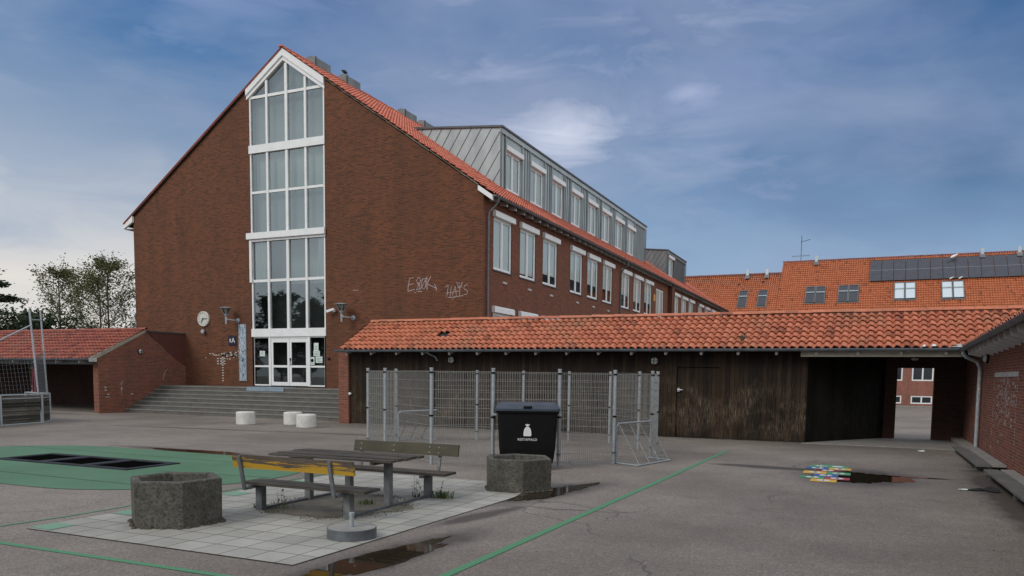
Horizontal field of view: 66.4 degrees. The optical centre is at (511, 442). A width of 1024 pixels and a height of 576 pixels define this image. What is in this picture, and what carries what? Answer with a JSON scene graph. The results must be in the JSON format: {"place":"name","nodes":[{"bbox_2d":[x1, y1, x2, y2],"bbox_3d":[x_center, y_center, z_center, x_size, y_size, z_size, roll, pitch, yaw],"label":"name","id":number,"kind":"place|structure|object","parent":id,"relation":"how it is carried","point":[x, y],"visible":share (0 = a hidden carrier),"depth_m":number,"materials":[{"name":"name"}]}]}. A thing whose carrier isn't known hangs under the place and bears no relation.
{"place":"outdoors","nodes":[
{"label":"outdoors","id":0,"kind":"place"},
{"bbox_2d":[28,471,520,564],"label":"paving","id":1,"kind":"structure","parent":0,"point":[246,530],"depth_m":10.30,"materials":[{"name":"grey concrete"}]},
{"bbox_2d":[127,472,225,529],"bbox_3d":[-4.465,0.765,10.408,1.214,0.610,1.302,3,5,24],"label":"hexagonal planter","id":2,"kind":"object","parent":1,"relation":"on","point":[175,500],"visible":1,"depth_m":9.94,"materials":[{"name":"concrete"}]},
{"bbox_2d":[255,494,419,520],"bbox_3d":[-2.618,0.942,11.820,2.398,0.033,2.549,3,5,24],"label":"ground moss","id":3,"kind":"object","parent":1,"relation":"on","point":[342,516],"visible":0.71,"depth_m":11.46,"materials":[{"name":"plant"}]},
{"bbox_2d":[264,494,413,517],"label":"bare earth","id":4,"kind":"structure","parent":1,"relation":"on","point":[329,506],"depth_m":11.68,"materials":[{"name":"brown soil"}]},
{"bbox_2d":[276,489,294,508],"bbox_3d":[-3.362,0.827,11.488,0.269,0.313,0.203,4,6,32],"label":"weed","id":5,"kind":"object","parent":4,"relation":"on","point":[282,499],"visible":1,"depth_m":11.52,"materials":[{"name":"green plant"}]},
{"bbox_2d":[358,499,375,504],"bbox_3d":[-2.213,0.902,11.974,0.333,0.106,0.275,3,5,24],"label":"weed","id":6,"kind":"object","parent":4,"relation":"on","point":[368,502],"visible":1,"depth_m":11.95,"materials":[{"name":"green plant"}]},
{"bbox_2d":[231,439,459,518],"bbox_3d":[-2.494,0.534,12.023,2.358,0.865,3.034,3,5,24],"label":"picnic table","id":7,"kind":"object","parent":1,"relation":"on","point":[302,460],"visible":0.98,"depth_m":11.58,"materials":[{"name":"wood"}]},
{"bbox_2d":[327,512,376,541],"bbox_3d":[-1.959,1.013,9.560,0.600,0.310,0.600,3,5,24],"label":"parasol base","id":8,"kind":"object","parent":1,"relation":"on","point":[351,530],"visible":1,"depth_m":9.38,"materials":[{"name":"concrete"}]},
{"bbox_2d":[412,476,422,496],"bbox_3d":[-1.562,0.718,12.719,0.234,0.366,0.183,5,7,43],"label":"weed","id":9,"kind":"object","parent":1,"relation":"on","point":[416,488],"visible":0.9,"depth_m":12.68,"materials":[{"name":"green plant"}]},
{"bbox_2d":[423,482,456,499],"bbox_3d":[-1.134,0.765,12.686,0.662,0.288,0.430,0,5,-10],"label":"weed","id":10,"kind":"object","parent":1,"relation":"on","point":[441,494],"visible":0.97,"depth_m":12.65,"materials":[{"name":"green plant"}]},
{"bbox_2d":[484,453,553,493],"bbox_3d":[0.133,0.547,13.879,1.295,0.570,1.211,3,5,24],"label":"hexagonal planter","id":11,"kind":"object","parent":1,"relation":"on","point":[519,473],"visible":1,"depth_m":13.44,"materials":[{"name":"concrete"}]},
{"bbox_2d":[0,390,1023,575],"bbox_3d":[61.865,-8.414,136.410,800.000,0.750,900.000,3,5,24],"label":"ground","id":12,"kind":"structure","parent":0,"point":[922,526],"depth_m":11.50,"materials":[{"name":"grey asphalt"}]},
{"bbox_2d":[0,269,33,329],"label":"conifer tree","id":13,"kind":"object","parent":12,"relation":"on","point":[8,298],"visible":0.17,"depth_m":65.97,"materials":[{"name":"green plant"}]},
{"bbox_2d":[0,310,51,425],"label":"ball rink","id":14,"kind":"structure","parent":12,"relation":"on","point":[34,408],"depth_m":29.23,"materials":[{"name":"metal"}]},
{"bbox_2d":[30,365,32,390],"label":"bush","id":15,"kind":"object","parent":12,"relation":"on","point":[31,376],"visible":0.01,"depth_m":60.40,"materials":[{"name":"green plant"}]},
{"bbox_2d":[0,300,83,366],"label":"broadleaf tree","id":16,"kind":"object","parent":12,"relation":"on","point":[19,322],"visible":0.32,"depth_m":63.89,"materials":[{"name":"green plant"}]},
{"bbox_2d":[13,252,107,328],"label":"broadleaf tree","id":17,"kind":"object","parent":12,"relation":"on","point":[53,272],"visible":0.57,"depth_m":73.17,"materials":[{"name":"green plant"}]},
{"bbox_2d":[47,316,94,328],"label":"bush","id":18,"kind":"object","parent":12,"relation":"on","point":[81,326],"depth_m":69.12,"materials":[{"name":"green plant"}]},
{"bbox_2d":[0,328,185,413],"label":"open shed","id":19,"kind":"structure","parent":12,"relation":"on","point":[106,370],"depth_m":39.49,"materials":[{"name":"red brick"}]},
{"bbox_2d":[51,250,135,328],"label":"broadleaf tree","id":20,"kind":"object","parent":12,"relation":"on","point":[104,266],"visible":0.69,"depth_m":69.19,"materials":[{"name":"green plant"}]},
{"bbox_2d":[58,271,135,328],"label":"broadleaf tree","id":21,"kind":"object","parent":12,"relation":"on","point":[114,310],"visible":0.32,"depth_m":72.15,"materials":[{"name":"green plant"}]},
{"bbox_2d":[0,445,298,489],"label":"play surface","id":22,"kind":"object","parent":12,"relation":"on","point":[33,474],"visible":0.63,"depth_m":15.91,"materials":[{"name":"green rubber"}]},
{"bbox_2d":[0,453,179,469],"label":"ground trampoline","id":23,"kind":"object","parent":22,"relation":"on","point":[92,461],"visible":1,"depth_m":17.11,"materials":[{"name":"rubber"}]},
{"bbox_2d":[153,448,239,454],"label":"puddle","id":24,"kind":"object","parent":12,"relation":"on","point":[204,451],"visible":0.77,"depth_m":19.72,"materials":[{"name":"black liquid"}]},
{"bbox_2d":[125,385,338,420],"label":"entrance steps","id":25,"kind":"structure","parent":12,"relation":"on","point":[322,404],"depth_m":36.52,"materials":[{"name":"concrete"}]},
{"bbox_2d":[246,387,298,391],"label":"threshold slab","id":26,"kind":"structure","parent":25,"relation":"on","point":[278,389],"depth_m":37.14,"materials":[{"name":"grey concrete"}]},
{"bbox_2d":[236,411,255,424],"bbox_3d":[-10.309,-0.935,30.269,0.717,0.502,0.717,3,5,24],"label":"concrete stool","id":27,"kind":"object","parent":12,"relation":"on","point":[245,417],"visible":1,"depth_m":29.97,"materials":[{"name":"white concrete"}]},
{"bbox_2d":[283,412,302,424],"bbox_3d":[-8.525,-0.928,30.451,0.717,0.502,0.717,3,5,24],"label":"concrete stool","id":28,"kind":"object","parent":12,"relation":"on","point":[289,418],"visible":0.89,"depth_m":30.12,"materials":[{"name":"white concrete"}]},
{"bbox_2d":[296,414,315,427],"bbox_3d":[-7.617,-0.790,28.948,0.717,0.502,0.717,3,5,24],"label":"concrete stool","id":29,"kind":"object","parent":12,"relation":"on","point":[305,420],"visible":1,"depth_m":28.64,"materials":[{"name":"white concrete"}]},
{"bbox_2d":[0,441,729,575],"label":"painted lines","id":30,"kind":"object","parent":12,"relation":"on","point":[50,526],"visible":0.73,"depth_m":9.82,"materials":[{"name":"green paint"}]},
{"bbox_2d":[302,536,449,575],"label":"puddle","id":31,"kind":"object","parent":12,"relation":"on","point":[379,559],"visible":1,"depth_m":8.43,"materials":[{"name":"black liquid"}]},
{"bbox_2d":[123,44,728,387],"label":"school building","id":32,"kind":"structure","parent":12,"relation":"on","point":[289,200],"depth_m":39.00,"materials":[{"name":"brown brick"}]},
{"bbox_2d":[197,311,209,325],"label":"wall clock","id":33,"kind":"object","parent":32,"relation":"attached to","point":[203,318],"depth_m":40.60,"materials":[{"name":"white plastic"}]},
{"bbox_2d":[219,307,239,323],"bbox_3d":[-14.314,-6.390,39.474,0.617,0.860,0.920,4,6,34],"label":"cone wall lamp","id":34,"kind":"object","parent":32,"relation":"attached to","point":[226,313],"visible":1,"depth_m":39.35,"materials":[{"name":"metal"}]},
{"bbox_2d":[228,336,235,344],"bbox_3d":[-14.308,-5.198,39.987,0.510,0.500,0.040,3,5,24],"label":"letter sign","id":35,"kind":"object","parent":32,"relation":"attached to","point":[231,340],"visible":1,"depth_m":39.98,"materials":[{"name":"blue metal"}]},
{"bbox_2d":[238,324,246,380],"bbox_3d":[-13.687,-4.553,39.744,0.480,2.910,0.060,3,5,24],"label":"mosaic panel","id":36,"kind":"object","parent":32,"relation":"attached to","point":[242,332],"visible":1,"depth_m":39.72,"materials":[{"name":"tile"}]},
{"bbox_2d":[271,339,289,385],"bbox_3d":[-11.512,-3.973,38.896,1.130,2.310,0.050,3,5,24],"label":"door leaf","id":37,"kind":"structure","parent":32,"relation":"in","point":[272,340],"depth_m":38.88,"materials":[{"name":"white paint"}]},
{"bbox_2d":[246,63,325,386],"bbox_3d":[-10.955,-10.579,38.235,4.800,15.640,0.600,3,5,24],"label":"gable window","id":38,"kind":"structure","parent":32,"relation":"in","point":[290,204],"depth_m":38.15,"materials":[{"name":"glass"}]},
{"bbox_2d":[289,339,307,385],"bbox_3d":[-10.480,-3.917,38.392,1.130,2.310,0.122,3,5,24],"label":"door leaf","id":39,"kind":"structure","parent":32,"relation":"in","point":[290,340],"depth_m":38.42,"materials":[{"name":"white paint"}]},
{"bbox_2d":[336,303,355,321],"bbox_3d":[-7.865,-6.065,36.569,0.617,0.860,0.920,4,6,34],"label":"cone wall lamp","id":40,"kind":"object","parent":32,"relation":"attached to","point":[352,317],"visible":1,"depth_m":36.44,"materials":[{"name":"metal"}]},
{"bbox_2d":[492,306,514,320],"bbox_3d":[-0.447,-4.838,35.958,0.282,2.660,2.170,3,5,24],"label":"window","id":41,"kind":"structure","parent":32,"relation":"in","point":[497,311],"depth_m":35.66,"materials":[{"name":"white paint"}]},
{"bbox_2d":[493,209,515,275],"bbox_3d":[-0.396,-9.033,35.602,0.282,2.640,2.170,3,5,24],"label":"window","id":42,"kind":"structure","parent":32,"relation":"in","point":[503,222],"depth_m":35.62,"materials":[{"name":"glass"}]},
{"bbox_2d":[518,311,538,319],"bbox_3d":[0.754,-5.047,38.600,0.282,2.660,2.150,3,5,24],"label":"window","id":43,"kind":"structure","parent":32,"relation":"in","point":[520,313],"depth_m":38.02,"materials":[{"name":"white paint"}]},
{"bbox_2d":[519,222,539,282],"bbox_3d":[0.805,-9.242,38.245,0.282,2.640,2.150,3,5,24],"label":"window","id":44,"kind":"structure","parent":32,"relation":"in","point":[527,232],"depth_m":38.26,"materials":[{"name":"glass"}]},
{"bbox_2d":[542,232,560,288],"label":"window","id":45,"kind":"structure","parent":32,"relation":"in","point":[550,242],"depth_m":40.94,"materials":[{"name":"glass"}]},
{"bbox_2d":[570,245,585,296],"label":"window","id":46,"kind":"structure","parent":32,"relation":"in","point":[576,253],"depth_m":44.61,"materials":[{"name":"white paint"}]},
{"bbox_2d":[587,253,600,300],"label":"window","id":47,"kind":"structure","parent":32,"relation":"in","point":[592,259],"depth_m":47.27,"materials":[{"name":"white paint"}]},
{"bbox_2d":[602,260,614,304],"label":"window","id":48,"kind":"structure","parent":32,"relation":"in","point":[608,266],"depth_m":49.98,"materials":[{"name":"white paint"}]},
{"bbox_2d":[621,268,632,309],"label":"window","id":49,"kind":"structure","parent":32,"relation":"in","point":[625,273],"depth_m":53.71,"materials":[{"name":"white paint"}]},
{"bbox_2d":[633,274,643,313],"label":"window","id":50,"kind":"structure","parent":32,"relation":"in","point":[637,279],"depth_m":56.45,"materials":[{"name":"white paint"}]},
{"bbox_2d":[644,279,653,313],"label":"window","id":51,"kind":"structure","parent":32,"relation":"in","point":[647,293],"depth_m":59.16,"materials":[{"name":"white paint"}]},
{"bbox_2d":[656,289,662,317],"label":"window","id":52,"kind":"structure","parent":32,"relation":"in","point":[659,294],"depth_m":62.56,"materials":[{"name":"white paint"}]},
{"bbox_2d":[674,292,680,316],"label":"window","id":53,"kind":"structure","parent":32,"relation":"in","point":[677,295],"depth_m":68.15,"materials":[{"name":"white paint"}]},
{"bbox_2d":[681,295,688,312],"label":"window","id":54,"kind":"structure","parent":32,"relation":"in","point":[683,299],"depth_m":70.62,"materials":[{"name":"white paint"}]},
{"bbox_2d":[688,299,694,312],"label":"window","id":55,"kind":"structure","parent":32,"relation":"in","point":[691,302],"depth_m":73.47,"materials":[{"name":"white paint"}]},
{"bbox_2d":[698,303,703,316],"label":"window","id":56,"kind":"structure","parent":32,"relation":"in","point":[700,306],"depth_m":77.45,"materials":[{"name":"white paint"}]},
{"bbox_2d":[705,306,709,316],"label":"window","id":57,"kind":"structure","parent":32,"relation":"in","point":[707,309],"depth_m":80.66,"materials":[{"name":"white paint"}]},
{"bbox_2d":[366,367,670,466],"bbox_3d":[-0.027,-0.841,20.800,7.793,2.165,7.584,1,5,-2],"label":"ball court cage","id":58,"kind":"object","parent":12,"relation":"on","point":[385,429],"visible":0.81,"depth_m":19.00,"materials":[{"name":"metal"}]},
{"bbox_2d":[493,401,561,463],"bbox_3d":[0.327,-0.146,16.962,1.499,1.435,0.920,1,5,0],"label":"waste bin","id":59,"kind":"object","parent":12,"relation":"on","point":[527,427],"visible":0.85,"depth_m":16.58,"materials":[{"name":"black plastic"}]},
{"bbox_2d":[507,482,599,500],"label":"puddle","id":60,"kind":"object","parent":12,"relation":"on","point":[547,494],"visible":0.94,"depth_m":13.37,"materials":[{"name":"black liquid"}]},
{"bbox_2d":[334,305,1023,442],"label":"covered walkway","id":61,"kind":"structure","parent":12,"relation":"on","point":[792,377],"depth_m":26.20,"materials":[{"name":"wood"}]},
{"bbox_2d":[448,356,454,363],"bbox_3d":[-2.308,-3.098,29.483,0.277,0.277,0.156,3,5,24],"label":"bulkhead lamp","id":62,"kind":"object","parent":61,"relation":"attached to","point":[451,359],"visible":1,"depth_m":29.45,"materials":[{"name":"black plastic"}]},
{"bbox_2d":[650,357,658,364],"bbox_3d":[4.787,-2.730,26.288,0.277,0.277,0.156,3,5,24],"label":"bulkhead lamp","id":63,"kind":"object","parent":61,"relation":"attached to","point":[654,360],"visible":1,"depth_m":26.25,"materials":[{"name":"black plastic"}]},
{"bbox_2d":[676,367,719,437],"bbox_3d":[6.134,-1.314,25.879,1.380,2.300,0.140,3,5,24],"label":"door","id":64,"kind":"structure","parent":61,"relation":"in","point":[697,411],"depth_m":25.91,"materials":[{"name":"wood"}]},
{"bbox_2d":[910,357,919,360],"bbox_3d":[12.792,-2.650,24.813,0.277,0.156,0.277,3,5,24],"label":"bulkhead lamp","id":65,"kind":"object","parent":61,"relation":"attached to","point":[914,358],"visible":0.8,"depth_m":24.73,"materials":[{"name":"black plastic"}]},
{"bbox_2d":[353,445,1023,566],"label":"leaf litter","id":66,"kind":"object","parent":12,"relation":"on","point":[826,502],"visible":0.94,"depth_m":11.87,"materials":[{"name":"plant"}]},
{"bbox_2d":[686,269,781,316],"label":"back link building","id":67,"kind":"structure","parent":12,"relation":"on","point":[748,291],"depth_m":91.50,"materials":[{"name":"orange brick"}]},
{"bbox_2d":[735,290,748,307],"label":"roof window","id":68,"kind":"structure","parent":67,"relation":"in","point":[742,298],"depth_m":90.37,"materials":[{"name":"glass"}]},
{"bbox_2d":[755,290,767,306],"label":"roof window","id":69,"kind":"structure","parent":67,"relation":"in","point":[762,295],"depth_m":89.42,"materials":[{"name":"glass"}]},
{"bbox_2d":[800,465,850,482],"bbox_3d":[6.788,0.652,16.850,0.940,0.006,3.390,3,5,24],"label":"hopscotch grid","id":70,"kind":"object","parent":12,"relation":"on","point":[833,470],"visible":1,"depth_m":16.72,"materials":[{"name":"multicoloured paint"}]},
{"bbox_2d":[822,471,914,483],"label":"puddle","id":71,"kind":"object","parent":12,"relation":"on","point":[856,477],"visible":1,"depth_m":15.96,"materials":[{"name":"black liquid"}]},
{"bbox_2d":[889,476,937,478],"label":"puddle","id":72,"kind":"object","parent":12,"relation":"on","point":[916,477],"visible":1,"depth_m":16.19,"materials":[{"name":"black liquid"}]},
{"bbox_2d":[950,437,973,448],"bbox_3d":[13.734,0.091,23.775,0.420,0.140,4.900,3,5,24],"label":"bench","id":73,"kind":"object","parent":12,"relation":"on","point":[960,442],"depth_m":23.93,"materials":[{"name":"concrete"}]},
{"bbox_2d":[952,446,1006,469],"bbox_3d":[11.734,0.400,19.726,0.626,0.160,5.350,3,5,24],"label":"wall bench","id":74,"kind":"object","parent":12,"relation":"on","point":[979,458],"depth_m":18.86,"materials":[{"name":"concrete"}]},
{"bbox_2d":[958,486,1000,492],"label":"puddle","id":75,"kind":"object","parent":12,"relation":"on","point":[992,489],"visible":1,"depth_m":14.29,"materials":[{"name":"liquid"}]},
{"bbox_2d":[959,308,1023,475],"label":"yard wing","id":76,"kind":"structure","parent":12,"relation":"on","point":[993,424],"depth_m":18.52,"materials":[{"name":"red brick"}]},
{"bbox_2d":[981,354,989,362],"bbox_3d":[12.725,-2.287,21.017,0.156,0.341,0.341,3,5,24],"label":"bulkhead lamp","id":77,"kind":"object","parent":76,"relation":"attached to","point":[985,358],"visible":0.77,"depth_m":20.90,"materials":[{"name":"black plastic"}]},
{"bbox_2d":[983,469,1023,501],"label":"wall bench","id":78,"kind":"object","parent":12,"relation":"on","point":[1012,481],"depth_m":14.83,"materials":[{"name":"concrete"}]},
{"bbox_2d":[0,0,1023,328],"label":"sky","id":79,"kind":"structure","parent":0,"point":[738,132],"materials":[{"name":"blue"}]},
{"bbox_2d":[802,438,956,449],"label":"passage floor","id":80,"kind":"structure","parent":0,"point":[912,443],"depth_m":24.66,"materials":[{"name":"concrete"}]},
{"bbox_2d":[773,246,1023,405],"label":"back building","id":81,"kind":"structure","parent":0,"point":[825,284],"depth_m":84.19,"materials":[{"name":"orange tile"}]},
{"bbox_2d":[803,286,815,303],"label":"roof window","id":82,"kind":"structure","parent":81,"relation":"in","point":[810,290],"depth_m":87.53,"materials":[{"name":"glass"}]},
{"bbox_2d":[813,286,825,303],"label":"roof window","id":83,"kind":"structure","parent":81,"relation":"in","point":[820,290],"depth_m":87.07,"materials":[{"name":"glass"}]},
{"bbox_2d":[836,285,848,302],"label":"roof window","id":84,"kind":"structure","parent":81,"relation":"in","point":[843,289],"depth_m":86.14,"materials":[{"name":"glass"}]},
{"bbox_2d":[848,285,858,302],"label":"roof window","id":85,"kind":"structure","parent":81,"relation":"in","point":[853,292],"depth_m":85.71,"materials":[{"name":"glass"}]},
{"bbox_2d":[870,260,881,280],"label":"solar panel","id":86,"kind":"object","parent":81,"relation":"on","point":[875,269],"visible":1,"depth_m":87.02,"materials":[{"name":"glass"}]},
{"bbox_2d":[882,260,893,280],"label":"solar panel","id":87,"kind":"object","parent":81,"relation":"on","point":[887,269],"visible":1,"depth_m":86.52,"materials":[{"name":"glass"}]},
{"bbox_2d":[896,395,900,402],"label":"window","id":88,"kind":"structure","parent":81,"relation":"in","point":[898,398],"depth_m":83.39,"materials":[{"name":"white paint"}]},
{"bbox_2d":[893,282,905,300],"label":"roof window","id":89,"kind":"structure","parent":81,"relation":"in","point":[899,287],"depth_m":83.96,"materials":[{"name":"glass"}]},
{"bbox_2d":[894,259,905,280],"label":"solar panel","id":90,"kind":"object","parent":81,"relation":"on","point":[899,269],"visible":1,"depth_m":86.04,"materials":[{"name":"glass"}]},
{"bbox_2d":[897,368,902,380],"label":"window","id":91,"kind":"structure","parent":81,"relation":"in","point":[900,370],"depth_m":83.16,"materials":[{"name":"white paint"}]},
{"bbox_2d":[904,282,916,299],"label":"roof window","id":92,"kind":"structure","parent":81,"relation":"in","point":[910,287],"depth_m":83.51,"materials":[{"name":"glass"}]},
{"bbox_2d":[906,258,917,279],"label":"solar panel","id":93,"kind":"object","parent":81,"relation":"on","point":[911,269],"visible":1,"depth_m":85.50,"materials":[{"name":"glass"}]},
{"bbox_2d":[910,396,931,403],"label":"window","id":94,"kind":"structure","parent":81,"relation":"in","point":[914,399],"depth_m":82.48,"materials":[{"name":"white paint"}]},
{"bbox_2d":[912,368,933,380],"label":"window","id":95,"kind":"structure","parent":81,"relation":"in","point":[918,374],"depth_m":82.26,"materials":[{"name":"white paint"}]},
{"bbox_2d":[918,258,929,279],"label":"solar panel","id":96,"kind":"object","parent":81,"relation":"on","point":[923,268],"visible":1,"depth_m":85.04,"materials":[{"name":"glass"}]},
{"bbox_2d":[930,257,942,278],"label":"solar panel","id":97,"kind":"object","parent":81,"relation":"on","point":[936,264],"visible":1,"depth_m":84.53,"materials":[{"name":"glass"}]},
{"bbox_2d":[940,281,952,299],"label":"roof window","id":98,"kind":"structure","parent":81,"relation":"in","point":[946,286],"depth_m":82.08,"materials":[{"name":"glass"}]},
{"bbox_2d":[943,257,955,278],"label":"solar panel","id":99,"kind":"object","parent":81,"relation":"on","point":[949,267],"visible":1,"depth_m":84.03,"materials":[{"name":"glass"}]},
{"bbox_2d":[953,280,965,298],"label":"roof window","id":100,"kind":"structure","parent":81,"relation":"in","point":[958,286],"depth_m":81.64,"materials":[{"name":"glass"}]},
{"bbox_2d":[955,256,968,277],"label":"solar panel","id":101,"kind":"object","parent":81,"relation":"on","point":[961,263],"visible":1,"depth_m":83.59,"materials":[{"name":"glass"}]},
{"bbox_2d":[968,256,981,277],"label":"solar panel","id":102,"kind":"object","parent":81,"relation":"on","point":[974,264],"visible":1,"depth_m":83.05,"materials":[{"name":"glass"}]},
{"bbox_2d":[981,255,994,276],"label":"solar panel","id":103,"kind":"object","parent":81,"relation":"on","point":[987,265],"visible":1,"depth_m":82.58,"materials":[{"name":"glass"}]},
{"bbox_2d":[994,255,1008,276],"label":"solar panel","id":104,"kind":"object","parent":81,"relation":"on","point":[1000,265],"visible":1,"depth_m":82.06,"materials":[{"name":"glass"}]},
{"bbox_2d":[1007,254,1021,275],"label":"solar panel","id":105,"kind":"object","parent":81,"relation":"on","point":[1014,264],"visible":1,"depth_m":81.60,"materials":[{"name":"glass"}]},
{"bbox_2d":[1020,254,1023,275],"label":"solar panel","id":106,"kind":"object","parent":81,"relation":"on","point":[1022,261],"visible":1,"depth_m":81.46,"materials":[{"name":"glass"}]},
{"bbox_2d":[896,405,931,407],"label":"pavement","id":107,"kind":"structure","parent":0,"point":[914,406],"depth_m":79.65,"materials":[{"name":"concrete"}]}
]}

